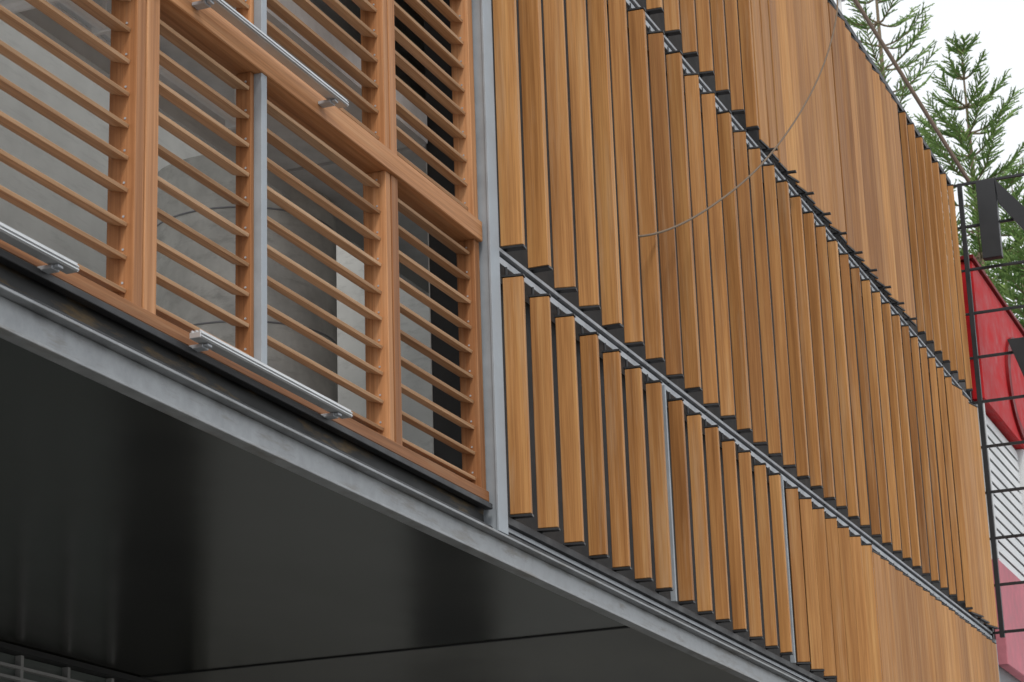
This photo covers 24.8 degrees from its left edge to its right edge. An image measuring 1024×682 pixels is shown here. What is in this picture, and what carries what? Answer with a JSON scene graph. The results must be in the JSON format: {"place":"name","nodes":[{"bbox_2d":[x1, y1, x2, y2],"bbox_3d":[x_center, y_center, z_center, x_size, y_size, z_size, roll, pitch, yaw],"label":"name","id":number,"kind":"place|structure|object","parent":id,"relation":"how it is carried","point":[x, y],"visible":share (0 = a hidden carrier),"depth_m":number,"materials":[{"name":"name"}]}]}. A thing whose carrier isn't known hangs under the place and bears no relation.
{"place":"outdoors","nodes":[
{"label":"outdoors","id":0,"kind":"place"},
{"bbox_2d":[0,655,113,681],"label":"shopfront frames","id":1,"kind":"structure","parent":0,"point":[18,667],"depth_m":16.36,"materials":[{"name":"grey metal"}]},
{"bbox_2d":[0,652,105,681],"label":"shopfront glass","id":2,"kind":"object","parent":1,"relation":"in","point":[42,667],"visible":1,"depth_m":16.63,"materials":[{"name":"black glass"}]},
{"bbox_2d":[55,0,427,269],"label":"floor slabs","id":3,"kind":"structure","parent":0,"point":[226,91],"depth_m":14.78,"materials":[{"name":"concrete"}]},
{"bbox_2d":[0,0,235,129],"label":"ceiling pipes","id":4,"kind":"object","parent":3,"relation":"on","point":[98,29],"visible":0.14,"depth_m":12.77,"materials":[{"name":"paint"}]},
{"bbox_2d":[0,0,433,454],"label":"interior walls","id":5,"kind":"structure","parent":3,"relation":"on","point":[44,198],"depth_m":17.37,"materials":[{"name":"grey concrete"}]},
{"bbox_2d":[156,155,337,402],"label":"round concrete column","id":6,"kind":"structure","parent":3,"relation":"on","point":[188,279],"depth_m":15.54,"materials":[{"name":"grey concrete"}]},
{"bbox_2d":[157,206,336,344],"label":"column formwork joints","id":7,"kind":"object","parent":6,"relation":"attached to","point":[324,223],"depth_m":15.57,"materials":[{"name":"grey concrete"}]},
{"bbox_2d":[0,338,626,676],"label":"soffit panel","id":8,"kind":"structure","parent":3,"relation":"attached to","point":[138,539],"depth_m":13.80,"materials":[{"name":"black metal"}]},
{"bbox_2d":[141,626,629,677],"bbox_3d":[-1.040,2.277,17.071,4.029,0.044,0.031,-9,-18,21],"label":"soffit joint","id":9,"kind":"object","parent":8,"relation":"attached to","point":[388,652],"visible":0.43,"depth_m":17.00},
{"bbox_2d":[145,628,746,681],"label":"soffit panel","id":10,"kind":"structure","parent":3,"relation":"attached to","point":[626,655],"depth_m":17.72,"materials":[{"name":"black metal"}]},
{"bbox_2d":[0,284,801,681],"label":"edge channel beam","id":11,"kind":"structure","parent":10,"relation":"attached to","point":[28,324],"depth_m":12.01,"materials":[{"name":"metal"}]},
{"bbox_2d":[0,263,483,521],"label":"edge recess","id":12,"kind":"object","parent":11,"relation":"attached to","point":[19,281],"visible":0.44,"depth_m":11.21,"materials":[{"name":"black metal"}]},
{"bbox_2d":[0,248,804,681],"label":"edge gasket","id":13,"kind":"object","parent":11,"relation":"on","point":[88,300],"visible":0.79,"depth_m":11.34,"materials":[{"name":"black rubber"}]},
{"bbox_2d":[0,0,488,501],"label":"timber rails","id":14,"kind":"object","parent":13,"relation":"on","point":[221,40],"visible":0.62,"depth_m":12.46,"materials":[{"name":"brown wood"}]},
{"bbox_2d":[0,222,78,273],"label":"linear light fixture","id":15,"kind":"object","parent":14,"relation":"attached to","point":[55,261],"visible":1,"depth_m":9.62,"materials":[{"name":"metal"}]},
{"bbox_2d":[0,0,475,479],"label":"louver blades","id":16,"kind":"object","parent":14,"relation":"attached to","point":[214,67],"visible":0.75,"depth_m":12.40,"materials":[{"name":"brown wood"}]},
{"bbox_2d":[254,0,266,364],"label":"panel steel mullions","id":17,"kind":"object","parent":14,"relation":"attached to","point":[260,205],"visible":0.52,"depth_m":11.85,"materials":[{"name":"grey metal"}]},
{"bbox_2d":[192,0,348,108],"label":"linear light fixture","id":18,"kind":"object","parent":14,"relation":"attached to","point":[256,35],"visible":1,"depth_m":12.00,"materials":[{"name":"metal"}]},
{"bbox_2d":[189,329,352,419],"bbox_3d":[-1.187,0.190,11.504,0.116,0.062,1.600,-9,-18,21],"label":"linear light fixture","id":19,"kind":"object","parent":14,"relation":"attached to","point":[204,340],"visible":1,"depth_m":11.39,"materials":[{"name":"metal"}]},
{"bbox_2d":[106,0,485,489],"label":"timber posts","id":20,"kind":"object","parent":14,"relation":"attached to","point":[135,205],"visible":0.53,"depth_m":13.06,"materials":[{"name":"brown wood"}]},
{"bbox_2d":[121,0,473,473],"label":"blade fixing screws","id":21,"kind":"object","parent":14,"relation":"attached to","point":[245,227],"visible":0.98,"depth_m":13.06,"materials":[{"name":"metal"}]},
{"bbox_2d":[472,0,999,681],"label":"steel mullions","id":22,"kind":"object","parent":11,"relation":"on","point":[494,412],"visible":0.76,"depth_m":14.69,"materials":[{"name":"grey metal"}]},
{"bbox_2d":[499,0,992,681],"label":"screen rails","id":23,"kind":"object","parent":22,"relation":"attached to","point":[679,392],"visible":0.45,"depth_m":19.02,"materials":[{"name":"grey metal"}]},
{"bbox_2d":[423,0,976,681],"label":"cladding wall","id":24,"kind":"structure","parent":3,"relation":"on","point":[445,426],"depth_m":17.65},
{"bbox_2d":[499,0,987,681],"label":"screen rail shadow trims","id":25,"kind":"object","parent":3,"relation":"on","point":[595,566],"visible":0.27,"depth_m":17.52,"materials":[{"name":"black metal"}]},
{"bbox_2d":[638,0,837,237],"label":"drooping cable","id":26,"kind":"object","parent":25,"relation":"attached to","point":[730,192],"visible":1,"depth_m":20.65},
{"bbox_2d":[492,0,999,681],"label":"timber fins","id":27,"kind":"object","parent":25,"relation":"attached to","point":[842,150],"visible":1,"depth_m":20.32,"materials":[{"name":"brown wood"}]},
{"bbox_2d":[500,0,998,680],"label":"fin end caps","id":28,"kind":"object","parent":25,"relation":"attached to","point":[592,308],"visible":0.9,"depth_m":20.23,"materials":[{"name":"black metal"}]},
{"bbox_2d":[953,173,1023,638],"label":"projecting sign frame","id":29,"kind":"object","parent":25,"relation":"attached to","point":[991,193],"visible":0.72,"depth_m":30.50,"materials":[{"name":"black metal"}]},
{"bbox_2d":[834,0,1023,318],"label":"sky","id":30,"kind":"structure","parent":0,"point":[1000,23],"materials":[{"name":"white"}]},
{"label":"ground","id":31,"kind":"structure","parent":0,"visible":0},
{"bbox_2d":[844,0,967,224],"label":"norfolk pine tree","id":32,"kind":"object","parent":31,"relation":"on","point":[862,25],"visible":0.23,"depth_m":54.31,"materials":[{"name":"green plant"}]},
{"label":"outer walls and roof","id":33,"kind":"object","parent":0,"visible":0},
{"bbox_2d":[838,0,970,182],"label":"roof mast","id":34,"kind":"object","parent":33,"relation":"on","point":[912,91],"visible":0.25,"depth_m":30.86,"materials":[{"name":"metal"}]},
{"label":"sidewalk","id":35,"kind":"structure","parent":0,"visible":0},
{"bbox_2d":[0,641,156,681],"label":"shopfront backing","id":36,"kind":"object","parent":35,"relation":"on","point":[50,659],"depth_m":16.84,"materials":[{"name":"black"}]},
{"bbox_2d":[914,31,1023,327],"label":"norfolk pine tree","id":37,"kind":"object","parent":35,"relation":"on","point":[960,135],"visible":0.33,"depth_m":51.54,"materials":[{"name":"green plant"}]},
{"bbox_2d":[948,266,1020,681],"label":"walls","id":38,"kind":"structure","parent":35,"relation":"on","point":[1005,675],"depth_m":30.93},
{"bbox_2d":[960,260,1023,449],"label":"red fascia","id":39,"kind":"structure","parent":38,"relation":"attached to","point":[995,331],"depth_m":32.35,"materials":[{"name":"red plastic"}]},
{"bbox_2d":[960,254,1023,336],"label":"roof flashing","id":40,"kind":"object","parent":39,"relation":"on","point":[984,275],"visible":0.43,"depth_m":33.05,"materials":[{"name":"metal"}]},
{"bbox_2d":[1005,337,1023,439],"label":"fascia ring emblem","id":41,"kind":"object","parent":39,"relation":"attached to","point":[1011,393],"visible":0.62,"depth_m":33.20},
{"bbox_2d":[974,403,1023,580],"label":"white shutters","id":42,"kind":"object","parent":38,"relation":"attached to","point":[1006,467],"visible":0.59,"depth_m":32.23,"materials":[{"name":"paint"}]},
{"bbox_2d":[992,560,1023,681],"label":"pink band","id":43,"kind":"object","parent":38,"relation":"attached to","point":[1010,650],"visible":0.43,"depth_m":30.78,"materials":[{"name":"pink plastic"}]},
{"bbox_2d":[960,165,1023,319],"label":"norfolk pine tree","id":44,"kind":"object","parent":35,"relation":"on","point":[1014,223],"visible":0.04,"depth_m":60.37,"materials":[{"name":"green plant"}]},
{"bbox_2d":[992,193,1023,325],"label":"norfolk pine tree","id":45,"kind":"object","parent":35,"relation":"on","point":[1006,292],"visible":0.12,"depth_m":48.80,"materials":[{"name":"green plant"}]}
]}

